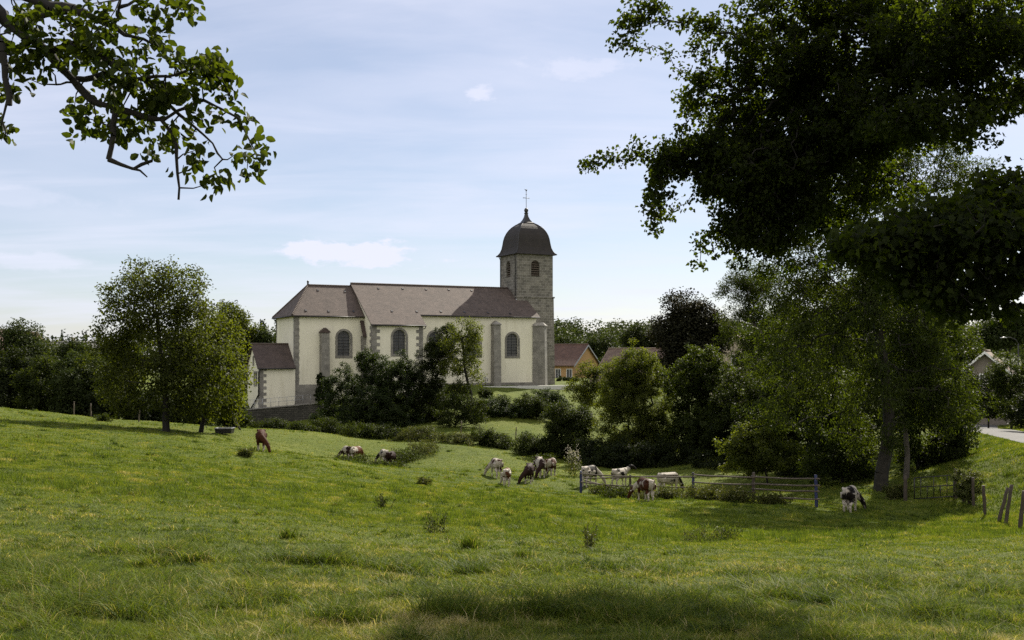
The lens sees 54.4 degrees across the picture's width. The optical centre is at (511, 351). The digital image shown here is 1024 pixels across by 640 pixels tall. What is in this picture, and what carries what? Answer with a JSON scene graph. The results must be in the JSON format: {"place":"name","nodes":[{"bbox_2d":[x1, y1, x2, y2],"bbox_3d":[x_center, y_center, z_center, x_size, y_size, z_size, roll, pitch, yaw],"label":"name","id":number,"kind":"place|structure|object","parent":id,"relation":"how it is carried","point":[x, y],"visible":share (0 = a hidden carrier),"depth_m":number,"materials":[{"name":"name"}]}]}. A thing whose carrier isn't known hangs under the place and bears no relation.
{"place":"outdoors","nodes":[
{"label":"outdoors","id":0,"kind":"place"},
{"bbox_2d":[0,465,1023,639],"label":"grass","id":1,"kind":"structure","parent":0,"point":[101,601],"depth_m":11.96,"materials":[{"name":"green plant"}]},
{"bbox_2d":[0,373,1023,639],"bbox_3d":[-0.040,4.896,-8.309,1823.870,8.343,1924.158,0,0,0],"label":"ground","id":2,"kind":"structure","parent":0,"point":[338,445],"depth_m":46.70,"materials":[{"name":"green plant"}]},
{"bbox_2d":[0,344,45,409],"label":"hedge bush","id":3,"kind":"object","parent":2,"relation":"on","point":[16,362],"visible":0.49,"depth_m":102.58,"materials":[{"name":"green plant"}]},
{"bbox_2d":[0,317,57,366],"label":"woodland tree","id":4,"kind":"object","parent":2,"relation":"on","point":[21,335],"visible":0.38,"depth_m":126.72,"materials":[{"name":"green plant"}]},
{"bbox_2d":[8,352,67,411],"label":"hedge bush","id":5,"kind":"object","parent":2,"relation":"on","point":[34,377],"visible":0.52,"depth_m":98.60,"materials":[{"name":"green plant"}]},
{"bbox_2d":[45,349,105,415],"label":"hedge bush","id":6,"kind":"object","parent":2,"relation":"on","point":[67,387],"visible":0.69,"depth_m":96.50,"materials":[{"name":"green plant"}]},
{"bbox_2d":[50,332,108,384],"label":"woodland tree","id":7,"kind":"object","parent":2,"relation":"on","point":[62,349],"visible":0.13,"depth_m":123.86,"materials":[{"name":"green plant"}]},
{"bbox_2d":[76,370,132,419],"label":"hedge bush","id":8,"kind":"object","parent":2,"relation":"on","point":[95,407],"visible":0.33,"depth_m":95.53,"materials":[{"name":"green plant"}]},
{"bbox_2d":[0,0,276,201],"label":"apple tree","id":9,"kind":"object","parent":2,"relation":"on","point":[215,70],"visible":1,"depth_m":6.14,"materials":[{"name":"green plant"}]},
{"bbox_2d":[118,386,173,421],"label":"hedge bush","id":10,"kind":"object","parent":2,"relation":"on","point":[150,416],"visible":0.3,"depth_m":95.03,"materials":[{"name":"green plant"}]},
{"bbox_2d":[74,254,251,431],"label":"walnut tree","id":11,"kind":"object","parent":2,"relation":"on","point":[138,330],"visible":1,"depth_m":70.14,"materials":[{"name":"green plant"}]},
{"bbox_2d":[154,396,213,425],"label":"hedge bush","id":12,"kind":"object","parent":2,"relation":"on","point":[179,420],"visible":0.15,"depth_m":94.63,"materials":[{"name":"green plant"}]},
{"bbox_2d":[176,302,259,432],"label":"maple tree","id":13,"kind":"object","parent":2,"relation":"on","point":[228,410],"visible":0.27,"depth_m":75.61,"materials":[{"name":"green plant"}]},
{"bbox_2d":[212,400,255,427],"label":"hedge bush","id":14,"kind":"object","parent":2,"relation":"on","point":[223,422],"visible":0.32,"depth_m":98.56,"materials":[{"name":"green plant"}]},
{"bbox_2d":[214,299,268,389],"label":"woodland tree","id":15,"kind":"object","parent":2,"relation":"on","point":[245,323],"visible":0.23,"depth_m":141.13,"materials":[{"name":"green plant"}]},
{"bbox_2d":[239,325,276,365],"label":"woodland tree","id":16,"kind":"object","parent":2,"relation":"on","point":[264,336],"visible":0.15,"depth_m":141.06,"materials":[{"name":"green plant"}]},
{"bbox_2d":[255,429,270,451],"bbox_3d":[-14.901,5.299,59.355,0.798,1.315,2.248,0,0,-21],"label":"cow","id":17,"kind":"object","parent":2,"relation":"on","point":[261,435],"visible":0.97,"depth_m":58.79},
{"bbox_2d":[244,416,289,428],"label":"bramble","id":18,"kind":"object","parent":2,"relation":"on","point":[275,423],"visible":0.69,"depth_m":96.67,"materials":[{"name":"green plant"}]},
{"bbox_2d":[246,403,320,423],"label":"retaining wall","id":19,"kind":"structure","parent":2,"relation":"on","point":[297,412],"depth_m":114.37,"materials":[{"name":"grey stone"}]},
{"bbox_2d":[271,521,303,540],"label":"grass clump","id":20,"kind":"object","parent":2,"relation":"on","point":[286,533],"visible":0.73,"depth_m":17.98,"materials":[{"name":"green plant"}]},
{"bbox_2d":[284,420,320,431],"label":"bramble","id":21,"kind":"object","parent":2,"relation":"on","point":[300,426],"visible":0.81,"depth_m":89.72,"materials":[{"name":"green plant"}]},
{"bbox_2d":[313,372,325,408],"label":"cypress","id":22,"kind":"object","parent":2,"relation":"on","point":[319,376],"visible":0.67,"depth_m":115.77,"materials":[{"name":"green plant"}]},
{"bbox_2d":[309,416,348,433],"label":"bramble","id":23,"kind":"object","parent":2,"relation":"on","point":[331,426],"visible":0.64,"depth_m":91.51,"materials":[{"name":"green plant"}]},
{"bbox_2d":[308,361,360,428],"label":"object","id":24,"kind":"object","parent":2,"relation":"on","point":[333,395],"visible":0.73,"depth_m":102.51,"materials":[{"name":"green plant"}]},
{"bbox_2d":[325,453,373,464],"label":"weed clump","id":25,"kind":"object","parent":2,"relation":"on","point":[360,457],"visible":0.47,"depth_m":72.91,"materials":[{"name":"green plant"}]},
{"bbox_2d":[336,421,403,439],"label":"bramble","id":26,"kind":"object","parent":2,"relation":"on","point":[365,430],"visible":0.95,"depth_m":89.53,"materials":[{"name":"green plant"}]},
{"bbox_2d":[337,346,403,426],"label":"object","id":27,"kind":"object","parent":2,"relation":"on","point":[361,404],"visible":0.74,"depth_m":100.89,"materials":[{"name":"green plant"}]},
{"bbox_2d":[367,349,426,427],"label":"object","id":28,"kind":"object","parent":2,"relation":"on","point":[398,415],"visible":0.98,"depth_m":100.13,"materials":[{"name":"green plant"}]},
{"bbox_2d":[245,190,556,408],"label":"church","id":29,"kind":"structure","parent":2,"relation":"on","point":[326,329],"depth_m":125.25,"materials":[{"name":"beige paint"}]},
{"bbox_2d":[335,329,351,357],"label":"window","id":30,"kind":"structure","parent":29,"relation":"in","point":[343,343],"depth_m":121.04,"materials":[{"name":"grey glass"}]},
{"bbox_2d":[391,328,407,355],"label":"window","id":31,"kind":"structure","parent":29,"relation":"in","point":[397,336],"depth_m":120.65,"materials":[{"name":"grey glass"}]},
{"bbox_2d":[505,332,519,357],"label":"window","id":32,"kind":"structure","parent":29,"relation":"in","point":[510,339],"depth_m":129.70,"materials":[{"name":"grey glass"}]},
{"bbox_2d":[389,446,424,462],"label":"weed clump","id":33,"kind":"object","parent":2,"relation":"on","point":[411,455],"visible":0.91,"depth_m":75.97,"materials":[{"name":"green plant"}]},
{"bbox_2d":[386,424,440,441],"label":"bramble","id":34,"kind":"object","parent":2,"relation":"on","point":[410,433],"visible":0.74,"depth_m":87.54,"materials":[{"name":"green plant"}]},
{"bbox_2d":[404,438,442,454],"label":"weed clump","id":35,"kind":"object","parent":2,"relation":"on","point":[428,447],"visible":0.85,"depth_m":78.44,"materials":[{"name":"green plant"}]},
{"bbox_2d":[395,322,462,423],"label":"tree","id":36,"kind":"object","parent":2,"relation":"on","point":[429,394],"visible":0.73,"depth_m":102.01,"materials":[{"name":"green plant"}]},
{"bbox_2d":[423,511,447,533],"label":"weed clump","id":37,"kind":"object","parent":2,"relation":"on","point":[432,527],"visible":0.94,"depth_m":24.02,"materials":[{"name":"green plant"}]},
{"bbox_2d":[426,431,478,445],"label":"bramble","id":38,"kind":"object","parent":2,"relation":"on","point":[456,438],"visible":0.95,"depth_m":85.38,"materials":[{"name":"green plant"}]},
{"bbox_2d":[427,377,489,427],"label":"hazel bush","id":39,"kind":"object","parent":2,"relation":"on","point":[455,404],"visible":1,"depth_m":98.42,"materials":[{"name":"green plant"}]},
{"bbox_2d":[433,316,487,423],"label":"elder tree","id":40,"kind":"object","parent":2,"relation":"on","point":[472,345],"visible":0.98,"depth_m":100.72,"materials":[{"name":"green plant"}]},
{"bbox_2d":[451,531,487,548],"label":"grass clump","id":41,"kind":"object","parent":2,"relation":"on","point":[468,542],"visible":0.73,"depth_m":18.93,"materials":[{"name":"green plant"}]},
{"bbox_2d":[469,427,512,448],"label":"bramble","id":42,"kind":"object","parent":2,"relation":"on","point":[489,437],"visible":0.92,"depth_m":86.43,"materials":[{"name":"green plant"}]},
{"bbox_2d":[484,458,503,477],"bbox_3d":[-1.092,7.337,63.135,0.762,1.255,2.146,0,0,-23],"label":"cow","id":43,"kind":"object","parent":2,"relation":"on","point":[496,464],"visible":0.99,"depth_m":62.44},
{"bbox_2d":[473,394,527,418],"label":"ivy mound","id":44,"kind":"object","parent":2,"relation":"on","point":[497,402],"visible":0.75,"depth_m":105.17,"materials":[{"name":"green plant"}]},
{"bbox_2d":[507,542,543,559],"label":"grass clump","id":45,"kind":"object","parent":2,"relation":"on","point":[521,552],"visible":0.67,"depth_m":17.44,"materials":[{"name":"green plant"}]},
{"bbox_2d":[517,463,534,483],"bbox_3d":[0.978,7.581,61.858,0.766,1.254,2.152,0,0,17],"label":"cow","id":46,"kind":"object","parent":2,"relation":"on","point":[528,471],"visible":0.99,"depth_m":61.40},
{"bbox_2d":[498,391,556,419],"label":"ivy mound","id":47,"kind":"object","parent":2,"relation":"on","point":[535,406],"visible":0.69,"depth_m":106.16,"materials":[{"name":"green plant"}]},
{"bbox_2d":[483,385,573,389],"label":"churchyard kerb","id":48,"kind":"structure","parent":2,"relation":"on","point":[545,386],"depth_m":128.22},
{"bbox_2d":[509,430,548,456],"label":"bramble","id":49,"kind":"object","parent":2,"relation":"on","point":[526,442],"visible":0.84,"depth_m":83.37,"materials":[{"name":"green plant"}]},
{"bbox_2d":[534,456,545,478],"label":"cow","id":50,"kind":"object","parent":2,"relation":"on","point":[540,463],"visible":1,"depth_m":64.38},
{"bbox_2d":[530,386,571,409],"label":"ivy mound","id":51,"kind":"object","parent":2,"relation":"on","point":[556,397],"visible":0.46,"depth_m":111.42,"materials":[{"name":"green plant"}]},
{"bbox_2d":[535,400,597,459],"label":"willow shrub","id":52,"kind":"object","parent":2,"relation":"on","point":[563,431],"visible":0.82,"depth_m":83.09,"materials":[{"name":"green plant"}]},
{"bbox_2d":[554,332,585,343],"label":"village tree","id":53,"kind":"object","parent":2,"relation":"on","point":[561,340],"visible":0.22,"depth_m":234.21,"materials":[{"name":"green plant"}]},
{"bbox_2d":[561,444,581,475],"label":"plume plant","id":54,"kind":"object","parent":2,"relation":"on","point":[572,463],"visible":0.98,"depth_m":67.96,"materials":[{"name":"beige plant"}]},
{"bbox_2d":[554,344,599,377],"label":"ochre house","id":55,"kind":"structure","parent":2,"relation":"on","point":[569,358],"depth_m":174.68,"materials":[{"name":"orange paint"}]},
{"bbox_2d":[562,359,610,409],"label":"cherry tree","id":56,"kind":"object","parent":2,"relation":"on","point":[586,389],"visible":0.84,"depth_m":107.40,"materials":[{"name":"green plant"}]},
{"bbox_2d":[581,522,597,547],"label":"weed clump","id":57,"kind":"object","parent":2,"relation":"on","point":[586,535],"visible":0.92,"depth_m":22.02,"materials":[{"name":"green plant"}]},
{"bbox_2d":[580,465,605,486],"bbox_3d":[5.045,7.838,63.107,0.817,1.338,2.295,0,0,39],"label":"cow","id":58,"kind":"object","parent":2,"relation":"on","point":[591,469],"visible":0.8,"depth_m":62.65},
{"bbox_2d":[564,436,623,462],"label":"dark shrub","id":59,"kind":"object","parent":2,"relation":"on","point":[584,448],"visible":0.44,"depth_m":79.40,"materials":[{"name":"green plant"}]},
{"bbox_2d":[581,331,620,360],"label":"village tree","id":60,"kind":"object","parent":2,"relation":"on","point":[601,342],"visible":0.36,"depth_m":198.36,"materials":[{"name":"green plant"}]},
{"bbox_2d":[594,483,630,498],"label":"weed clump","id":61,"kind":"object","parent":2,"relation":"on","point":[619,492],"visible":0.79,"depth_m":53.77,"materials":[{"name":"green plant"}]},
{"bbox_2d":[611,464,636,484],"bbox_3d":[7.186,8.026,64.638,0.653,1.385,2.208,0,0,44],"label":"cow","id":62,"kind":"object","parent":2,"relation":"on","point":[622,471],"visible":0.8,"depth_m":64.30},
{"bbox_2d":[590,348,664,381],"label":"barn house","id":63,"kind":"structure","parent":2,"relation":"on","point":[610,354],"depth_m":154.43,"materials":[{"name":"grey paint"}]},
{"bbox_2d":[585,337,679,454],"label":"ash shrub","id":64,"kind":"object","parent":2,"relation":"on","point":[633,389],"visible":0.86,"depth_m":80.98,"materials":[{"name":"green plant"}]},
{"bbox_2d":[616,322,659,347],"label":"village tree","id":65,"kind":"object","parent":2,"relation":"on","point":[639,333],"visible":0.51,"depth_m":188.25,"materials":[{"name":"green plant"}]},
{"bbox_2d":[627,477,655,500],"bbox_3d":[6.521,6.838,49.431,0.740,1.220,2.084,0,0,-23],"label":"cow","id":66,"kind":"object","parent":2,"relation":"on","point":[647,486],"visible":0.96,"depth_m":48.93},
{"bbox_2d":[580,433,705,468],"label":"dark shrub","id":67,"kind":"object","parent":2,"relation":"on","point":[664,456],"visible":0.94,"depth_m":75.26,"materials":[{"name":"green plant"}]},
{"bbox_2d":[649,483,689,499],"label":"weed clump","id":68,"kind":"object","parent":2,"relation":"on","point":[666,493],"visible":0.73,"depth_m":51.78,"materials":[{"name":"green plant"}]},
{"bbox_2d":[657,472,683,489],"bbox_3d":[9.610,7.897,60.148,2.402,1.315,0.696,0,0,-40],"label":"cow","id":69,"kind":"object","parent":2,"relation":"on","point":[669,481],"visible":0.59,"depth_m":59.75},
{"bbox_2d":[646,286,738,422],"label":"plum tree","id":70,"kind":"object","parent":2,"relation":"on","point":[694,320],"visible":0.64,"depth_m":98.73,"materials":[{"name":"green plant"}]},
{"bbox_2d":[671,482,718,499],"bbox_3d":[9.446,7.152,50.508,2.590,1.106,2.636,0,0,40],"label":"weed clump","id":71,"kind":"object","parent":2,"relation":"on","point":[691,493],"visible":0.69,"depth_m":50.39,"materials":[{"name":"green plant"}]},
{"bbox_2d":[647,342,743,458],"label":"hazel shrub","id":72,"kind":"object","parent":2,"relation":"on","point":[696,377],"visible":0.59,"depth_m":79.24,"materials":[{"name":"green plant"}]},
{"bbox_2d":[579,471,819,506],"bbox_3d":[9.280,7.175,53.234,1.526,3.245,19.172,0,0,-33],"label":"paddock fence","id":73,"kind":"object","parent":2,"relation":"on","point":[753,484],"visible":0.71,"depth_m":49.31,"materials":[{"name":"grey wood"}]},
{"bbox_2d":[686,448,733,469],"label":"dark shrub","id":74,"kind":"object","parent":2,"relation":"on","point":[705,464],"visible":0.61,"depth_m":71.75,"materials":[{"name":"green plant"}]},
{"bbox_2d":[694,482,747,500],"bbox_3d":[10.464,7.062,49.462,2.588,1.083,2.266,0,0,24],"label":"weed clump","id":75,"kind":"object","parent":2,"relation":"on","point":[712,493],"visible":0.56,"depth_m":49.51,"materials":[{"name":"green plant"}]},
{"bbox_2d":[709,519,745,539],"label":"weed clump","id":76,"kind":"object","parent":2,"relation":"on","point":[725,532],"visible":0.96,"depth_m":26.87,"materials":[{"name":"green plant"}]},
{"bbox_2d":[716,485,757,503],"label":"weed clump","id":77,"kind":"object","parent":2,"relation":"on","point":[732,495],"visible":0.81,"depth_m":47.96,"materials":[{"name":"green plant"}]},
{"bbox_2d":[696,354,784,452],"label":"hazel shrub","id":78,"kind":"object","parent":2,"relation":"on","point":[718,414],"visible":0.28,"depth_m":75.53,"materials":[{"name":"green plant"}]},
{"bbox_2d":[710,254,799,402],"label":"robinia tree","id":79,"kind":"object","parent":2,"relation":"on","point":[747,288],"visible":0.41,"depth_m":91.23,"materials":[{"name":"green plant"}]},
{"bbox_2d":[712,410,806,483],"bbox_3d":[15.531,5.932,62.113,5.399,4.886,4.463,0,0,29],"label":"elder bush","id":80,"kind":"object","parent":2,"relation":"on","point":[742,450],"visible":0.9,"depth_m":61.53,"materials":[{"name":"green plant"}]},
{"bbox_2d":[745,490,797,504],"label":"weed clump","id":81,"kind":"object","parent":2,"relation":"on","point":[775,498],"visible":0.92,"depth_m":46.81,"materials":[{"name":"green plant"}]},
{"bbox_2d":[727,348,842,462],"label":"hazel shrub","id":82,"kind":"object","parent":2,"relation":"on","point":[754,393],"visible":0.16,"depth_m":67.46,"materials":[{"name":"green plant"}]},
{"bbox_2d":[576,0,1023,281],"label":"field maple","id":83,"kind":"object","parent":2,"relation":"on","point":[758,172],"visible":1,"depth_m":15.63,"materials":[{"name":"green plant"}]},
{"bbox_2d":[773,443,827,477],"bbox_3d":[18.977,7.130,64.923,3.887,2.578,3.768,0,0,27],"label":"dark shrub","id":84,"kind":"object","parent":2,"relation":"on","point":[786,473],"visible":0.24,"depth_m":64.28,"materials":[{"name":"green plant"}]},
{"bbox_2d":[793,364,879,484],"bbox_3d":[18.951,4.274,57.792,5.386,7.329,4.474,0,0,0],"label":"hazel shrub","id":85,"kind":"object","parent":2,"relation":"on","point":[842,465],"visible":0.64,"depth_m":57.32,"materials":[{"name":"green plant"}]},
{"bbox_2d":[840,485,866,511],"bbox_3d":[15.223,6.587,44.602,0.744,1.218,2.090,0,0,37],"label":"cow","id":86,"kind":"object","parent":2,"relation":"on","point":[850,495],"visible":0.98,"depth_m":44.02},
{"bbox_2d":[734,134,1005,491],"bbox_3d":[18.806,-2.146,51.532,14.483,19.061,6.514,0,0,0],"label":"ash tree","id":87,"kind":"object","parent":2,"relation":"on","point":[801,329],"visible":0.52,"depth_m":51.41,"materials":[{"name":"green plant"}]},
{"bbox_2d":[766,267,981,449],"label":"lime tree","id":88,"kind":"object","parent":2,"relation":"on","point":[867,411],"visible":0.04,"depth_m":70.81,"materials":[{"name":"green plant"}]},
{"bbox_2d":[878,481,911,499],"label":"weed clump","id":89,"kind":"object","parent":2,"relation":"on","point":[892,492],"visible":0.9,"depth_m":49.34,"materials":[{"name":"green plant"}]},
{"bbox_2d":[810,155,1023,330],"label":"sycamore tree","id":90,"kind":"object","parent":2,"relation":"on","point":[942,248],"visible":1,"depth_m":10.63,"materials":[{"name":"green plant"}]},
{"bbox_2d":[871,300,970,479],"bbox_3d":[21.929,1.133,53.857,4.904,11.659,4.869,0,0,40],"label":"ash tree","id":91,"kind":"object","parent":2,"relation":"on","point":[906,442],"visible":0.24,"depth_m":53.44,"materials":[{"name":"green plant"}]},
{"bbox_2d":[879,380,971,472],"bbox_3d":[23.593,4.107,57.015,5.201,6.138,4.904,0,0,19],"label":"hazel shrub","id":92,"kind":"object","parent":2,"relation":"on","point":[918,450],"visible":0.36,"depth_m":56.37,"materials":[{"name":"green plant"}]},
{"bbox_2d":[903,469,957,500],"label":"metal gate","id":93,"kind":"structure","parent":2,"relation":"on","point":[905,485],"depth_m":48.12,"materials":[{"name":"grey metal"}]},
{"bbox_2d":[927,375,981,461],"bbox_3d":[25.097,3.720,55.944,3.231,5.008,3.054,0,0,-10],"label":"dark shrub","id":94,"kind":"object","parent":2,"relation":"on","point":[945,446],"visible":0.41,"depth_m":55.49,"materials":[{"name":"green plant"}]},
{"bbox_2d":[948,467,986,503],"bbox_3d":[20.931,6.163,45.513,1.757,1.805,1.187,0,0,0],"label":"rose bush","id":95,"kind":"object","parent":2,"relation":"on","point":[965,482],"visible":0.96,"depth_m":45.38,"materials":[{"name":"green plant"}]},
{"bbox_2d":[949,321,985,373],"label":"village tree","id":96,"kind":"object","parent":2,"relation":"on","point":[968,335],"visible":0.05,"depth_m":108.70,"materials":[{"name":"green plant"}]},
{"bbox_2d":[950,358,990,427],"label":"dark shrub","id":97,"kind":"object","parent":2,"relation":"on","point":[982,404],"visible":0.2,"depth_m":79.09,"materials":[{"name":"green plant"}]},
{"bbox_2d":[945,349,1021,424],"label":"gabled cottage","id":98,"kind":"structure","parent":2,"relation":"on","point":[984,360],"depth_m":101.56,"materials":[{"name":"grey paint"}]},
{"bbox_2d":[978,365,1004,427],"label":"lane shrub","id":99,"kind":"object","parent":2,"relation":"on","point":[992,412],"visible":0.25,"depth_m":89.48,"materials":[{"name":"green plant"}]},
{"bbox_2d":[972,310,1023,367],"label":"village tree","id":100,"kind":"object","parent":2,"relation":"on","point":[991,338],"visible":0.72,"depth_m":123.69,"materials":[{"name":"green plant"}]},
{"bbox_2d":[984,349,1023,428],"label":"lane shrub","id":101,"kind":"object","parent":2,"relation":"on","point":[999,372],"visible":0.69,"depth_m":81.66,"materials":[{"name":"green plant"}]},
{"bbox_2d":[999,392,1023,428],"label":"lane shrub","id":102,"kind":"object","parent":2,"relation":"on","point":[1016,409],"visible":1,"depth_m":70.13,"materials":[{"name":"green plant"}]},
{"bbox_2d":[0,0,1023,356],"label":"sky","id":103,"kind":"structure","parent":0,"point":[411,137],"materials":[{"name":"blue"}]},
{"bbox_2d":[820,357,1020,369],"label":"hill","id":104,"kind":"structure","parent":0,"point":[1002,360],"depth_m":276.26,"materials":[{"name":"green plant"}]},
{"bbox_2d":[649,316,1023,368],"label":"wood","id":105,"kind":"object","parent":104,"relation":"on","point":[1021,354],"depth_m":272.56,"materials":[{"name":"green plant"}]},
{"bbox_2d":[972,424,1023,442],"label":"road","id":106,"kind":"structure","parent":0,"point":[1010,434],"depth_m":67.31,"materials":[{"name":"grey asphalt"}]},
{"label":"hill","id":107,"kind":"structure","parent":0,"visible":0},
{"bbox_2d":[29,319,276,362],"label":"conifer forest","id":108,"kind":"object","parent":107,"relation":"on","point":[83,339],"visible":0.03,"depth_m":337.56,"materials":[{"name":"green plant"}]},
{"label":"hill","id":109,"kind":"structure","parent":0,"visible":0},
{"bbox_2d":[554,316,1020,356],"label":"hill forest","id":110,"kind":"object","parent":109,"relation":"on","point":[577,331],"visible":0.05,"depth_m":482.27,"materials":[{"name":"green plant"}]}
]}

